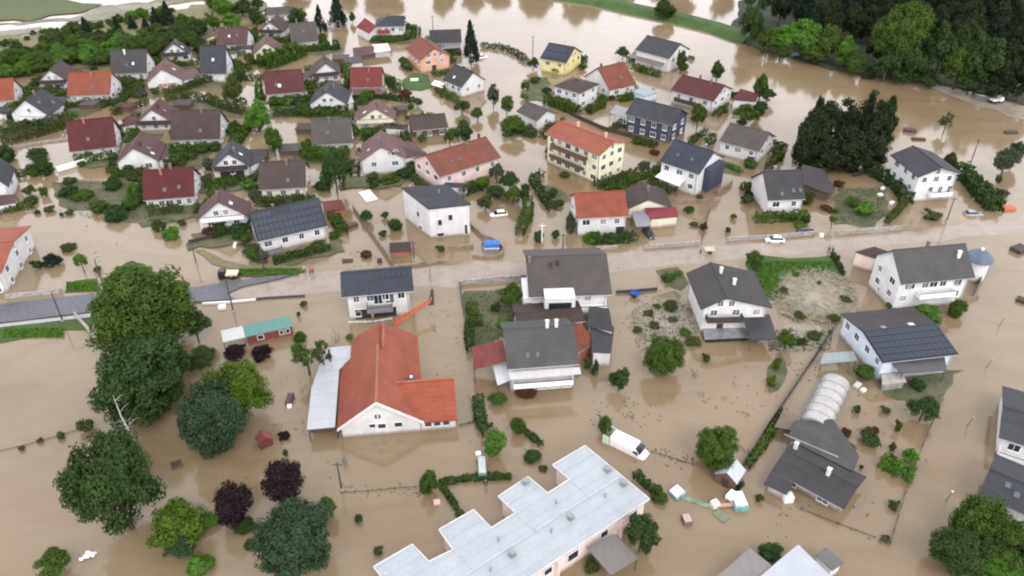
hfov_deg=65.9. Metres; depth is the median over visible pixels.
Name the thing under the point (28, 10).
meadow
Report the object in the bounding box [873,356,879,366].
window
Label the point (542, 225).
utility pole
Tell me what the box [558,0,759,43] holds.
levee
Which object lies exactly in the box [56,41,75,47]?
tree
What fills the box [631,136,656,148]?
hedge
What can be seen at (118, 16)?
shrub
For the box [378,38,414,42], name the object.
lawn
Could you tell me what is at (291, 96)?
hedge
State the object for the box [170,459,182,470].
wicker table
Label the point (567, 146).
window
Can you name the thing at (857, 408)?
shrub
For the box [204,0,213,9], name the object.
tree
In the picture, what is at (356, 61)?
shed
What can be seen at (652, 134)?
window
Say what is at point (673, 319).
shrub
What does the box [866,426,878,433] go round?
shrub
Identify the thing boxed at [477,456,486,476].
green cart
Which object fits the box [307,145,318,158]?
shrub
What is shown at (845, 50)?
tree
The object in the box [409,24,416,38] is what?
hedge
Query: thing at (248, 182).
shrub
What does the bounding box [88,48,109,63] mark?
tree
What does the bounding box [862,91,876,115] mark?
tree
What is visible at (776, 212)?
hedge
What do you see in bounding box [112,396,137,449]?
dead birch
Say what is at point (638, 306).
grass
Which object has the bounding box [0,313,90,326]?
pavement
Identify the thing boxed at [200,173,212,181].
shrub
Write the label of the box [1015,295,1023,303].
wreckage
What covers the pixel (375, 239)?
fence
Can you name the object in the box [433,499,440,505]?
toy slide
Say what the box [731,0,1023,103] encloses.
forest floor
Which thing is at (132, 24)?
tree
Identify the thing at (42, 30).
shrub
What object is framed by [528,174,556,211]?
hedge
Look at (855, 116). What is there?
tree
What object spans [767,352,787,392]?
lawn
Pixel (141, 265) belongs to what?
lawn
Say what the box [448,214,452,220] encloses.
window
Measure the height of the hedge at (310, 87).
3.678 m
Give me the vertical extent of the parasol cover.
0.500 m
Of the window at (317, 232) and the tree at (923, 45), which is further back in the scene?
the tree at (923, 45)
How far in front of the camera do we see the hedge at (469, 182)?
197.02 m
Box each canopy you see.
[352,89,382,96]
[371,43,390,53]
[441,43,460,48]
[587,533,638,575]
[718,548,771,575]
[819,351,857,369]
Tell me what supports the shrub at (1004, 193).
on the flood water
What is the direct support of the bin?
on the flood water
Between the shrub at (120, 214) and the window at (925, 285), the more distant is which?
the shrub at (120, 214)
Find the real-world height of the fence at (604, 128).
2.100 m
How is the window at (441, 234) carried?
in the house at (433, 211)
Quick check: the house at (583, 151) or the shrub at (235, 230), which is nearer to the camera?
the shrub at (235, 230)
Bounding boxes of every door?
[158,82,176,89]
[217,75,225,80]
[219,171,231,177]
[354,308,371,318]
[374,306,396,317]
[616,226,624,233]
[716,323,723,327]
[721,477,728,487]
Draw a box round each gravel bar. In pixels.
[0,14,124,24]
[0,27,40,35]
[71,1,175,20]
[118,0,203,4]
[176,4,205,12]
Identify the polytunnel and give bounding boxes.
[799,373,850,423]
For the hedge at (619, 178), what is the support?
on the flood water
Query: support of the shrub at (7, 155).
in the flood water
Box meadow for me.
[0,0,101,20]
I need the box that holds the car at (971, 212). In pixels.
[963,209,983,215]
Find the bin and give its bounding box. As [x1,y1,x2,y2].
[475,451,481,459]
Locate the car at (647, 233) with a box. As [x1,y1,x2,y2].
[641,227,655,238]
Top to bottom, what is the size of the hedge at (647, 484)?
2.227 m
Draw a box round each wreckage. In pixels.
[347,221,357,228]
[903,127,916,132]
[911,137,925,140]
[1003,130,1018,134]
[1009,243,1023,254]
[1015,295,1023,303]
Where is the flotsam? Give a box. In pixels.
[86,100,1017,538]
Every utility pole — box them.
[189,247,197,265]
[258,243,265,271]
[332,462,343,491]
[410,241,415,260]
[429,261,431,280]
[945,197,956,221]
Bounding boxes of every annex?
[588,306,612,333]
[590,326,613,365]
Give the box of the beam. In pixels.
[717,503,732,507]
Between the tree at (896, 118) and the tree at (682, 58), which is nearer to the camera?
the tree at (896, 118)
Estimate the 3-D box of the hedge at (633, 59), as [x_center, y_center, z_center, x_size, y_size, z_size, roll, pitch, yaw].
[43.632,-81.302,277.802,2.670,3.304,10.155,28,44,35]
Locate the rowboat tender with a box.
[285,393,294,405]
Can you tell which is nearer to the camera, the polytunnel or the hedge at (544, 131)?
the polytunnel
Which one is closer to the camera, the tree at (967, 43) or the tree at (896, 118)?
the tree at (896, 118)
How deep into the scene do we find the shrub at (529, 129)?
223.98 m
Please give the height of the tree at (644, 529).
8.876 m
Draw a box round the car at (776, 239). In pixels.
[764,235,784,242]
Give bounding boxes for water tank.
[668,484,685,500]
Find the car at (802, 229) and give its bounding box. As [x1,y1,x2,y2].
[796,227,816,232]
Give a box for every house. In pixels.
[0,77,22,106]
[0,158,18,194]
[0,226,34,292]
[9,88,64,121]
[37,59,80,89]
[65,116,121,159]
[67,71,121,101]
[110,47,155,79]
[115,131,169,169]
[122,98,178,132]
[142,162,201,207]
[146,58,201,89]
[159,38,191,61]
[170,107,229,146]
[196,188,253,229]
[199,45,233,80]
[211,140,263,177]
[216,26,254,48]
[248,197,345,255]
[252,35,290,59]
[257,14,288,36]
[258,158,309,196]
[263,69,304,98]
[266,6,291,20]
[288,19,318,44]
[303,54,340,83]
[308,79,353,110]
[311,113,353,150]
[340,265,413,319]
[350,66,384,90]
[354,99,395,129]
[356,13,405,41]
[361,130,427,174]
[373,445,649,575]
[401,184,470,237]
[405,36,450,72]
[408,111,448,137]
[412,133,500,184]
[429,26,461,49]
[443,61,485,97]
[472,318,580,391]
[512,301,585,323]
[516,101,557,129]
[521,248,611,315]
[540,41,582,75]
[544,120,628,182]
[553,77,598,109]
[569,190,628,235]
[571,322,591,361]
[583,61,635,99]
[609,97,688,143]
[624,181,672,218]
[635,35,690,72]
[655,138,724,195]
[670,74,758,113]
[686,262,777,349]
[719,122,775,162]
[751,164,834,215]
[764,419,865,511]
[840,306,958,390]
[853,241,974,307]
[889,145,962,201]
[980,453,1023,523]
[995,386,1023,464]
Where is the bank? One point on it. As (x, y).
(34, 41)
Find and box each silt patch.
[632,290,699,349]
[769,323,836,352]
[778,270,856,321]
[930,85,1023,119]
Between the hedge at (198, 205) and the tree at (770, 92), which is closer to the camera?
the hedge at (198, 205)
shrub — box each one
[0,39,10,46]
[0,144,16,162]
[7,37,19,43]
[21,184,36,194]
[21,195,38,203]
[23,163,39,176]
[25,147,48,160]
[28,260,42,268]
[32,157,54,175]
[37,186,48,196]
[38,28,46,32]
[39,118,56,127]
[42,252,64,267]
[43,205,54,212]
[56,431,64,438]
[57,184,77,197]
[59,27,70,34]
[59,242,76,251]
[62,177,76,184]
[64,209,73,214]
[66,21,78,26]
[68,188,95,201]
[75,418,93,431]
[87,198,109,213]
[93,265,101,271]
[94,20,104,27]
[99,99,110,107]
[102,175,122,190]
[103,204,126,222]
[106,151,118,159]
[108,98,126,105]
[111,13,123,22]
[119,164,133,176]
[120,198,135,211]
[123,15,134,23]
[123,77,137,84]
[123,169,141,181]
[125,181,141,195]
[127,10,138,18]
[129,194,142,205]
[133,88,147,97]
[134,7,145,16]
[134,193,145,202]
[143,13,151,20]
[144,203,155,208]
[150,219,166,231]
[160,225,180,240]
[166,153,181,164]
[176,219,186,225]
[185,551,216,575]
[186,149,197,159]
[199,146,207,153]
[199,510,218,530]
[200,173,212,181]
[201,226,215,235]
[202,156,213,169]
[204,141,221,149]
[212,221,225,231]
[223,343,245,361]
[225,125,240,135]
[229,225,246,239]
[233,515,256,536]
[239,178,254,190]
[239,230,252,242]
[240,241,254,253]
[243,538,254,550]
[246,243,267,261]
[248,188,261,200]
[249,183,261,195]
[251,344,273,362]
[254,252,268,262]
[275,96,291,105]
[277,430,290,440]
[280,97,293,105]
[281,195,297,204]
[283,448,287,455]
[291,342,302,351]
[293,98,305,105]
[293,330,306,342]
[299,300,307,306]
[300,148,306,157]
[301,138,310,148]
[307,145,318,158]
[309,239,325,246]
[312,181,326,190]
[317,146,329,153]
[328,229,342,239]
[345,333,353,339]
[352,124,360,135]
[355,514,362,523]
[358,91,370,99]
[359,209,372,221]
[360,127,372,136]
[360,249,372,258]
[365,89,374,98]
[366,179,379,188]
[371,126,384,134]
[373,545,383,555]
[378,230,386,236]
[379,174,399,184]
[380,211,388,217]
[387,218,402,230]
[390,122,403,133]
[394,167,413,178]
[405,160,414,170]
[407,103,413,108]
[434,85,445,92]
[435,245,444,251]
[455,509,464,516]
[491,301,499,312]
[494,317,513,328]
[515,388,537,399]
[520,81,529,89]
[520,93,528,98]
[522,125,537,135]
[523,449,541,464]
[530,77,540,82]
[533,230,543,242]
[538,465,547,472]
[542,87,551,92]
[548,188,557,197]
[551,229,559,237]
[555,199,563,205]
[559,171,570,177]
[565,210,576,233]
[582,231,598,244]
[584,104,593,113]
[584,358,590,368]
[584,555,599,574]
[591,359,598,375]
[594,99,607,108]
[605,235,616,243]
[608,95,615,100]
[623,170,639,179]
[632,326,641,332]
[638,160,650,169]
[643,309,653,316]
[649,149,659,154]
[649,320,660,329]
[650,491,668,504]
[652,303,660,309]
[660,271,675,281]
[662,299,678,312]
[668,316,677,321]
[674,270,682,274]
[679,327,690,336]
[683,205,694,212]
[685,336,701,346]
[689,221,698,226]
[698,221,707,230]
[701,352,710,362]
[730,213,736,218]
[736,119,747,125]
[736,480,744,490]
[740,193,753,202]
[743,158,758,167]
[744,190,753,195]
[755,493,764,501]
[766,375,775,386]
[772,357,781,370]
[779,286,789,294]
[781,214,796,220]
[791,271,799,276]
[794,220,807,227]
[794,310,805,319]
[796,337,809,345]
[800,215,810,223]
[802,191,815,204]
[807,330,823,340]
[820,204,832,209]
[826,314,840,321]
[829,208,839,213]
[833,180,845,186]
[839,295,852,302]
[841,427,851,437]
[844,196,860,205]
[852,405,860,413]
[853,201,876,213]
[859,427,880,447]
[862,65,877,78]
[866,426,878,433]
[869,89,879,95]
[880,405,891,413]
[880,534,889,542]
[885,302,892,308]
[886,452,897,461]
[888,441,896,450]
[888,499,900,511]
[894,419,902,431]
[901,448,919,462]
[910,377,926,391]
[913,303,943,325]
[923,208,943,219]
[942,152,957,164]
[948,297,968,318]
[987,200,999,210]
[994,188,1010,196]
[995,175,1002,182]
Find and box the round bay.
[968,247,993,282]
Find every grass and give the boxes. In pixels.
[1,259,832,337]
[58,144,885,351]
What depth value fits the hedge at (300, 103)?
239.24 m
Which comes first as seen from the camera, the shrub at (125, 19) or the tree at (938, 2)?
the tree at (938, 2)
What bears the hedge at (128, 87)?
on the flood water
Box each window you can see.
[5,264,9,273]
[145,162,152,167]
[158,200,164,206]
[165,200,173,204]
[186,198,192,203]
[213,210,219,216]
[222,209,228,215]
[223,160,228,165]
[232,170,244,176]
[257,334,264,339]
[264,240,272,247]
[282,236,288,243]
[283,328,290,333]
[298,233,304,239]
[314,229,319,235]
[353,297,359,303]
[366,295,374,301]
[369,423,375,427]
[371,162,376,167]
[373,295,383,304]
[377,423,386,428]
[382,294,388,300]
[384,294,394,303]
[392,160,398,165]
[394,421,402,427]
[397,293,404,299]
[437,219,442,225]
[437,232,444,236]
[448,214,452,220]
[461,170,466,176]
[464,224,469,234]
[543,564,552,575]
[549,302,571,308]
[565,143,570,149]
[567,548,578,563]
[582,219,589,225]
[584,296,591,301]
[590,173,595,179]
[591,154,596,160]
[599,527,608,539]
[600,219,606,224]
[614,218,619,223]
[617,146,621,153]
[627,509,637,522]
[650,131,655,137]
[664,165,668,171]
[676,169,682,175]
[687,183,692,189]
[688,173,693,179]
[709,309,717,316]
[717,301,723,307]
[728,300,734,307]
[731,309,739,315]
[734,147,741,153]
[752,309,760,315]
[771,201,779,207]
[790,201,796,206]
[815,496,828,505]
[844,321,850,331]
[853,332,859,342]
[863,344,870,354]
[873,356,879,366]
[874,276,879,285]
[877,264,882,273]
[886,288,891,297]
[888,275,895,286]
[894,161,899,168]
[899,295,906,301]
[908,284,915,289]
[921,283,928,288]
[928,282,938,287]
[933,176,939,181]
[939,281,946,286]
[946,175,952,181]
[1005,442,1021,453]
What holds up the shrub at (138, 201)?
on the lawn at (139, 219)
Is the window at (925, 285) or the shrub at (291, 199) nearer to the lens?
the window at (925, 285)
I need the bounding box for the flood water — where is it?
[0,0,1023,575]
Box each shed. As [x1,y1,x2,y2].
[343,56,362,68]
[353,45,375,60]
[389,242,410,257]
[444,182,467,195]
[631,86,657,100]
[644,207,677,227]
[714,459,745,489]
[774,409,795,434]
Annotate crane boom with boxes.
[394,289,433,327]
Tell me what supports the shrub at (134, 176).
on the lawn at (124, 180)
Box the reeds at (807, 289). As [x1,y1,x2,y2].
[767,266,860,326]
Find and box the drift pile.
[342,258,352,262]
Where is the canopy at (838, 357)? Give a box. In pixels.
[819,351,857,369]
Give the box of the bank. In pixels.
[0,0,266,75]
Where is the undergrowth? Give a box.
[9,9,784,233]
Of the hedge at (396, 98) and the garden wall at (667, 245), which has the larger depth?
the hedge at (396, 98)
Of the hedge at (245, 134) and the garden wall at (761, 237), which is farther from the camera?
the hedge at (245, 134)
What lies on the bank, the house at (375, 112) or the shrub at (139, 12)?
the shrub at (139, 12)
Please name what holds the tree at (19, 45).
on the bank
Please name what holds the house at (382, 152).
on the flood water
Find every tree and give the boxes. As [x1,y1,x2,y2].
[0,52,9,64]
[0,64,18,77]
[0,65,6,77]
[2,49,17,64]
[8,40,28,51]
[8,48,19,65]
[13,48,29,63]
[14,60,36,75]
[19,46,34,51]
[20,54,44,73]
[28,61,52,71]
[31,546,70,575]
[32,42,48,51]
[34,51,55,68]
[35,41,52,51]
[37,31,60,45]
[50,44,72,62]
[50,47,69,62]
[52,422,166,535]
[54,31,67,43]
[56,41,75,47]
[63,47,82,63]
[65,35,78,45]
[72,253,87,272]
[75,40,88,48]
[76,30,89,38]
[77,44,95,64]
[79,17,92,32]
[79,38,94,44]
[82,31,98,39]
[84,261,196,352]
[85,43,101,48]
[87,331,191,428]
[88,36,101,42]
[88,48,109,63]
[89,40,102,44]
[95,28,104,34]
[96,33,112,41]
[100,42,114,50]
[102,25,116,35]
[106,32,126,42]
[108,47,120,60]
[111,36,131,48]
[112,16,122,29]
[112,28,126,35]
[126,33,133,40]
[127,14,138,29]
[130,43,141,48]
[131,28,150,42]
[137,38,159,56]
[140,17,149,28]
[144,35,164,54]
[145,496,207,551]
[149,23,166,32]
[150,7,161,24]
[153,26,170,35]
[155,31,170,50]
[159,1,175,25]
[159,36,169,51]
[161,36,172,49]
[161,532,197,559]
[166,31,185,44]
[167,21,184,31]
[169,37,183,43]
[172,24,195,33]
[173,378,247,459]
[174,13,190,23]
[179,26,191,40]
[181,31,194,44]
[182,16,199,34]
[183,304,212,341]
[185,17,208,35]
[187,344,215,371]
[190,34,206,53]
[196,357,275,424]
[203,11,220,30]
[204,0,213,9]
[212,0,232,14]
[212,479,254,529]
[221,12,242,26]
[221,76,243,104]
[229,0,251,16]
[243,98,271,131]
[248,7,258,22]
[249,495,332,575]
[251,0,263,11]
[259,458,305,503]
[263,126,282,155]
[288,9,303,22]
[291,342,319,375]
[312,339,332,364]
[316,496,335,517]
[321,147,347,193]
[349,12,355,22]
[388,77,396,90]
[399,88,412,99]
[411,98,422,106]
[418,469,438,494]
[443,130,453,144]
[453,99,469,113]
[458,123,473,140]
[471,107,482,119]
[475,176,490,188]
[475,193,492,208]
[483,427,507,457]
[486,83,499,107]
[487,185,504,198]
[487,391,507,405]
[488,163,504,182]
[497,170,519,188]
[498,281,522,307]
[499,115,525,135]
[501,95,513,115]
[502,185,521,203]
[509,417,525,434]
[520,183,529,201]
[526,57,538,69]
[598,415,611,433]
[608,367,630,389]
[614,46,629,59]
[623,512,661,554]
[641,332,687,375]
[654,0,676,18]
[676,50,687,73]
[690,102,707,127]
[694,424,740,471]
[711,60,724,80]
[732,103,760,121]
[738,4,766,46]
[744,0,772,10]
[746,250,764,270]
[752,73,768,98]
[752,100,767,119]
[756,25,779,56]
[757,541,783,562]
[760,88,777,102]
[770,0,793,25]
[770,21,797,49]
[775,46,792,59]
[777,328,796,348]
[789,18,822,55]
[791,134,813,168]
[792,0,814,24]
[795,108,830,165]
[800,45,830,62]
[803,133,841,170]
[805,1,826,33]
[811,23,843,60]
[812,0,839,15]
[812,95,824,112]
[815,0,842,30]
[819,99,848,144]
[821,152,856,171]
[829,125,873,169]
[829,216,837,228]
[833,35,861,66]
[835,97,869,131]
[840,0,861,31]
[841,4,867,38]
[843,150,881,172]
[846,52,866,76]
[853,363,874,380]
[856,4,884,43]
[856,130,892,167]
[858,99,895,144]
[861,0,880,12]
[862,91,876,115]
[865,25,888,59]
[869,0,937,69]
[870,45,903,81]
[874,0,897,14]
[877,4,901,21]
[878,99,899,143]
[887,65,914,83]
[890,94,897,112]
[894,0,924,5]
[896,41,930,83]
[905,395,940,421]
[908,25,934,49]
[918,0,933,31]
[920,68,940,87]
[923,20,960,74]
[927,526,1004,575]
[929,0,950,11]
[931,5,952,34]
[937,111,954,132]
[941,46,971,89]
[946,1,964,21]
[947,493,1017,546]
[948,18,973,38]
[950,0,985,21]
[953,3,988,41]
[954,19,985,56]
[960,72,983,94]
[961,33,1006,94]
[972,551,1022,575]
[975,17,1007,50]
[982,0,1014,18]
[982,515,1023,575]
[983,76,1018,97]
[985,1,1021,32]
[987,41,1023,97]
[993,146,1023,176]
[1004,23,1023,46]
[1008,0,1023,14]
[1009,141,1023,156]
[1010,52,1023,101]
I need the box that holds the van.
[602,426,649,460]
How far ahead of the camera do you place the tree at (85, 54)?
271.48 m
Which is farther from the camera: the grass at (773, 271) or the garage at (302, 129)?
the garage at (302, 129)
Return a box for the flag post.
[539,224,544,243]
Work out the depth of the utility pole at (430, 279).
162.85 m
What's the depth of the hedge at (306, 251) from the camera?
170.26 m
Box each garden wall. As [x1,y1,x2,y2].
[4,288,62,298]
[15,138,67,147]
[56,156,95,171]
[73,312,96,339]
[75,179,100,182]
[202,298,255,304]
[236,295,304,299]
[396,259,446,266]
[449,244,473,248]
[459,274,525,284]
[459,282,465,320]
[470,222,503,256]
[472,254,499,257]
[596,245,617,249]
[616,287,656,293]
[644,240,700,248]
[673,197,720,202]
[717,180,732,194]
[726,231,815,240]
[835,225,904,234]
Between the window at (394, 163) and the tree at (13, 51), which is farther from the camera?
the tree at (13, 51)
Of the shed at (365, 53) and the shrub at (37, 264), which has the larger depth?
the shed at (365, 53)
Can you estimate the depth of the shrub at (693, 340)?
145.70 m
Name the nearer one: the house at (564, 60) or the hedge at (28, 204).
the hedge at (28, 204)
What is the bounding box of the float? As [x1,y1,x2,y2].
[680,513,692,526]
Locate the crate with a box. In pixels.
[725,489,738,501]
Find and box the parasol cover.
[358,189,377,201]
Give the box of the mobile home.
[221,315,293,349]
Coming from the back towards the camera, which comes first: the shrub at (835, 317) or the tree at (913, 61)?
the tree at (913, 61)
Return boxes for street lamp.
[51,287,63,321]
[94,255,103,282]
[225,274,234,312]
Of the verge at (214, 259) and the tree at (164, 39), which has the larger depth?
the tree at (164, 39)
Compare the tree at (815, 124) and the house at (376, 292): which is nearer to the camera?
the house at (376, 292)
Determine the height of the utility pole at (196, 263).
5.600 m
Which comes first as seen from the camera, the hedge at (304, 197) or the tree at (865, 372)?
the tree at (865, 372)
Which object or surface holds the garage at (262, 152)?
on the flood water
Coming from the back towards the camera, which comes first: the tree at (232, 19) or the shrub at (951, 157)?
the tree at (232, 19)
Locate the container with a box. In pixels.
[731,491,748,511]
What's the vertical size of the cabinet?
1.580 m
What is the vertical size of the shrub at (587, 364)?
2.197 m
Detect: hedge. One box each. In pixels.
[0,111,71,136]
[0,116,71,145]
[0,200,34,212]
[0,203,17,212]
[2,100,22,119]
[5,119,47,130]
[15,168,25,176]
[20,91,32,100]
[22,76,38,91]
[27,84,59,93]
[52,87,64,96]
[64,100,79,107]
[64,111,78,120]
[72,149,108,162]
[77,96,119,105]
[105,156,118,172]
[109,97,149,115]
[114,164,148,177]
[118,81,137,97]
[118,91,129,100]
[120,184,138,212]
[123,111,139,123]
[124,130,137,145]
[130,176,142,203]
[135,81,145,90]
[147,203,183,216]
[157,59,198,66]
[162,74,213,94]
[162,142,180,167]
[164,90,246,115]
[168,144,183,166]
[173,60,186,66]
[177,151,188,166]
[179,141,220,151]
[184,145,217,151]
[192,202,203,212]
[202,184,218,202]
[207,39,216,44]
[209,221,247,238]
[212,179,227,195]
[221,173,257,181]
[226,46,241,53]
[228,49,245,54]
[228,132,239,141]
[229,122,263,131]
[232,97,246,104]
[233,128,244,144]
[236,68,245,82]
[236,125,248,143]
[241,73,263,80]
[247,57,277,65]
[253,155,267,180]
[253,193,303,206]
[254,35,284,42]
[254,78,262,98]
[256,40,307,69]
[262,193,316,205]
[264,199,292,207]
[268,94,306,99]
[272,93,310,105]
[272,104,348,116]
[272,243,330,265]
[273,245,324,263]
[294,99,304,114]
[299,107,339,116]
[301,149,346,161]
[304,44,315,51]
[305,110,333,117]
[306,145,349,155]
[307,39,340,50]
[307,78,315,94]
[319,32,326,42]
[319,169,331,186]
[322,173,331,192]
[327,209,348,235]
[333,212,347,230]
[338,61,351,69]
[341,80,348,88]
[342,110,350,117]
[342,157,348,175]
[343,69,349,78]
[348,158,360,176]
[353,91,392,98]
[359,95,369,105]
[363,126,370,140]
[369,37,403,42]
[372,34,399,40]
[381,92,414,102]
[394,79,401,92]
[400,60,412,70]
[400,129,411,141]
[404,111,434,120]
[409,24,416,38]
[410,174,430,185]
[414,25,420,35]
[430,66,465,76]
[438,87,459,103]
[438,470,511,485]
[438,480,459,510]
[445,49,456,63]
[446,49,461,55]
[457,117,469,126]
[458,182,483,197]
[463,319,475,352]
[465,177,487,191]
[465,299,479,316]
[466,313,483,326]
[471,393,493,437]
[480,42,529,62]
[502,123,531,137]
[515,195,534,235]
[519,127,536,138]
[524,428,544,446]
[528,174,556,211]
[529,167,545,178]
[539,126,551,138]
[543,93,582,114]
[543,116,565,130]
[581,54,588,62]
[588,100,606,113]
[588,229,638,245]
[593,166,643,189]
[593,231,629,244]
[603,173,628,190]
[603,174,634,190]
[607,118,625,129]
[609,184,665,190]
[615,89,633,102]
[620,88,654,101]
[623,173,643,188]
[625,54,635,63]
[631,63,661,77]
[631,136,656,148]
[632,468,662,494]
[638,161,661,179]
[646,178,677,194]
[648,166,660,180]
[687,128,709,143]
[703,132,717,146]
[712,102,731,116]
[724,162,742,173]
[739,182,751,190]
[741,181,751,189]
[742,407,787,468]
[752,207,810,223]
[764,149,786,169]
[773,139,788,148]
[830,251,845,274]
[869,165,915,203]
[877,452,918,482]
[884,197,909,223]
[952,161,1006,211]
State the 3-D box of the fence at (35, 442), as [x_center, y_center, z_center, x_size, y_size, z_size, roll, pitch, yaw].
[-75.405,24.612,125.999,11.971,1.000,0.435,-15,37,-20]
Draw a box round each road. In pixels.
[0,274,292,322]
[230,215,1023,298]
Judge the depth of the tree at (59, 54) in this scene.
268.61 m
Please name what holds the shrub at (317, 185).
in the flood water
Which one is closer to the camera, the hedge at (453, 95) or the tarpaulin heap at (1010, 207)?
the tarpaulin heap at (1010, 207)
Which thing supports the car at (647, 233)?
on the flood water
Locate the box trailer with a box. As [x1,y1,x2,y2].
[484,240,501,251]
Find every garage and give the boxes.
[0,107,13,119]
[0,194,17,211]
[56,96,69,107]
[79,100,100,110]
[113,102,137,113]
[171,99,194,109]
[182,66,193,69]
[229,51,236,58]
[234,45,251,54]
[249,149,267,160]
[277,143,300,157]
[294,123,310,135]
[331,54,349,64]
[385,123,408,134]
[391,105,407,116]
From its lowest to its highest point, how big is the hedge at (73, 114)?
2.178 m
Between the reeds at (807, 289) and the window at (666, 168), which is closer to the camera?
the reeds at (807, 289)
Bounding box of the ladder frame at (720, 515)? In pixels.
[712,509,729,522]
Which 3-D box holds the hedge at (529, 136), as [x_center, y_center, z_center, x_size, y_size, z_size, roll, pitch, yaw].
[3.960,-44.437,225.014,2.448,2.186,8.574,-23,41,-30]
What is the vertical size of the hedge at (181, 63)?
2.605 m
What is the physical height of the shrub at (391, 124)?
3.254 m
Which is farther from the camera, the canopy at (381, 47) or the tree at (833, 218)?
the canopy at (381, 47)
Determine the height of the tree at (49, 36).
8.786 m
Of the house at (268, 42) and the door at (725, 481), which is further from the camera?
the house at (268, 42)
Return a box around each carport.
[431,80,444,93]
[631,211,650,230]
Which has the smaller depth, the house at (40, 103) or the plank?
the plank
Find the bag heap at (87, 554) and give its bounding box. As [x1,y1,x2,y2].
[78,550,96,560]
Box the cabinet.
[782,491,794,503]
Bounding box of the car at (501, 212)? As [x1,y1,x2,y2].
[489,209,507,216]
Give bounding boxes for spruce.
[314,4,328,32]
[327,0,347,27]
[462,19,480,64]
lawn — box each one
[0,124,33,132]
[1,107,105,138]
[52,182,198,227]
[65,106,101,111]
[65,278,98,291]
[82,158,117,167]
[109,261,151,278]
[113,175,142,183]
[121,133,162,140]
[148,207,197,220]
[152,87,200,97]
[166,143,203,168]
[185,150,210,155]
[186,230,231,249]
[193,100,243,117]
[199,180,244,192]
[201,82,227,87]
[231,108,351,118]
[245,62,283,67]
[270,104,296,109]
[281,239,344,265]
[292,155,324,162]
[310,113,352,119]
[313,44,342,54]
[338,174,403,188]
[351,95,390,102]
[359,134,403,139]
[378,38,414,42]
[378,171,418,185]
[402,73,432,90]
[461,287,521,345]
[523,77,554,101]
[535,185,567,210]
[656,267,688,289]
[723,165,740,175]
[745,255,843,300]
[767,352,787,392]
[831,187,889,226]
[878,370,962,402]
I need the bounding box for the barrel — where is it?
[710,498,720,508]
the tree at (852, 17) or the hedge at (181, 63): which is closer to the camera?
the hedge at (181, 63)
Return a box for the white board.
[852,381,861,388]
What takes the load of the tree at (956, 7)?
on the forest floor
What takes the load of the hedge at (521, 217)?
on the flood water
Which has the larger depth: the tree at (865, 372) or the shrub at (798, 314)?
the shrub at (798, 314)
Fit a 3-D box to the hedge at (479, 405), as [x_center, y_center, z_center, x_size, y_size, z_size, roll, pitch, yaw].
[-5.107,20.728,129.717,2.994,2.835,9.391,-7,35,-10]
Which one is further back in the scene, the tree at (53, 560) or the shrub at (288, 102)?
the shrub at (288, 102)
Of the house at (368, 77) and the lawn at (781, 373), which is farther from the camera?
the house at (368, 77)
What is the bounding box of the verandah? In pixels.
[628,51,663,69]
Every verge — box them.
[0,317,92,341]
[195,249,298,269]
[239,268,304,276]
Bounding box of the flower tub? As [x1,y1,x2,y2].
[218,304,225,309]
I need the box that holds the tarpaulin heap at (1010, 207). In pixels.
[1001,205,1016,210]
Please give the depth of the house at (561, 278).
151.90 m
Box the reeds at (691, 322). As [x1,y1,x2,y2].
[627,296,699,345]
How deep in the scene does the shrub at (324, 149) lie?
211.61 m
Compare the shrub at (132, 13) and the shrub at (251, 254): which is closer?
the shrub at (251, 254)
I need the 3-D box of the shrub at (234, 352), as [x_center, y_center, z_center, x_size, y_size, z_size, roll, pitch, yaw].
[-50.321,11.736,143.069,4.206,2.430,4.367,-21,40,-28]
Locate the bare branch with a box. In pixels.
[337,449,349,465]
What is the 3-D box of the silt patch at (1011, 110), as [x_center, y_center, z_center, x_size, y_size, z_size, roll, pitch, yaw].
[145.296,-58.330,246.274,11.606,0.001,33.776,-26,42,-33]
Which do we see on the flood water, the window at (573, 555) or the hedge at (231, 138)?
the hedge at (231, 138)
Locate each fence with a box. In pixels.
[0,430,75,450]
[188,225,249,242]
[341,485,415,493]
[349,317,391,323]
[352,204,393,266]
[572,112,658,145]
[651,451,693,464]
[746,327,833,458]
[800,507,875,537]
[853,169,871,176]
[889,398,943,544]
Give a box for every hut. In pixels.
[255,430,272,449]
[761,545,829,575]
[815,548,843,575]
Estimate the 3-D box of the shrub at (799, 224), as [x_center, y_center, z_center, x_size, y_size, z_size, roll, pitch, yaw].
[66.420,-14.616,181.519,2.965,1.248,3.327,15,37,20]
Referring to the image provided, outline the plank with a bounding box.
[681,496,717,510]
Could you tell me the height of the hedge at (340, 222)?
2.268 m
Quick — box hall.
[307,322,456,440]
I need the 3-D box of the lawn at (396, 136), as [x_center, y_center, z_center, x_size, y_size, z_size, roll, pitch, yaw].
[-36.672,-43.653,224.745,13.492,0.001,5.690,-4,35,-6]
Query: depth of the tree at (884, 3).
293.89 m
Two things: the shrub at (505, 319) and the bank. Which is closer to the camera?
the shrub at (505, 319)
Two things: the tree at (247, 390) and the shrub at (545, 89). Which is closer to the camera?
the tree at (247, 390)
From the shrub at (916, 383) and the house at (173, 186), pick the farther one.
the house at (173, 186)
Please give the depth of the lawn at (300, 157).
210.75 m
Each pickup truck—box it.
[218,267,239,279]
[989,95,1004,103]
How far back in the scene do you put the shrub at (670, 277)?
163.07 m
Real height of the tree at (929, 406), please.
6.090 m
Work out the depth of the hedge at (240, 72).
260.79 m
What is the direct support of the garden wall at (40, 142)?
on the flood water

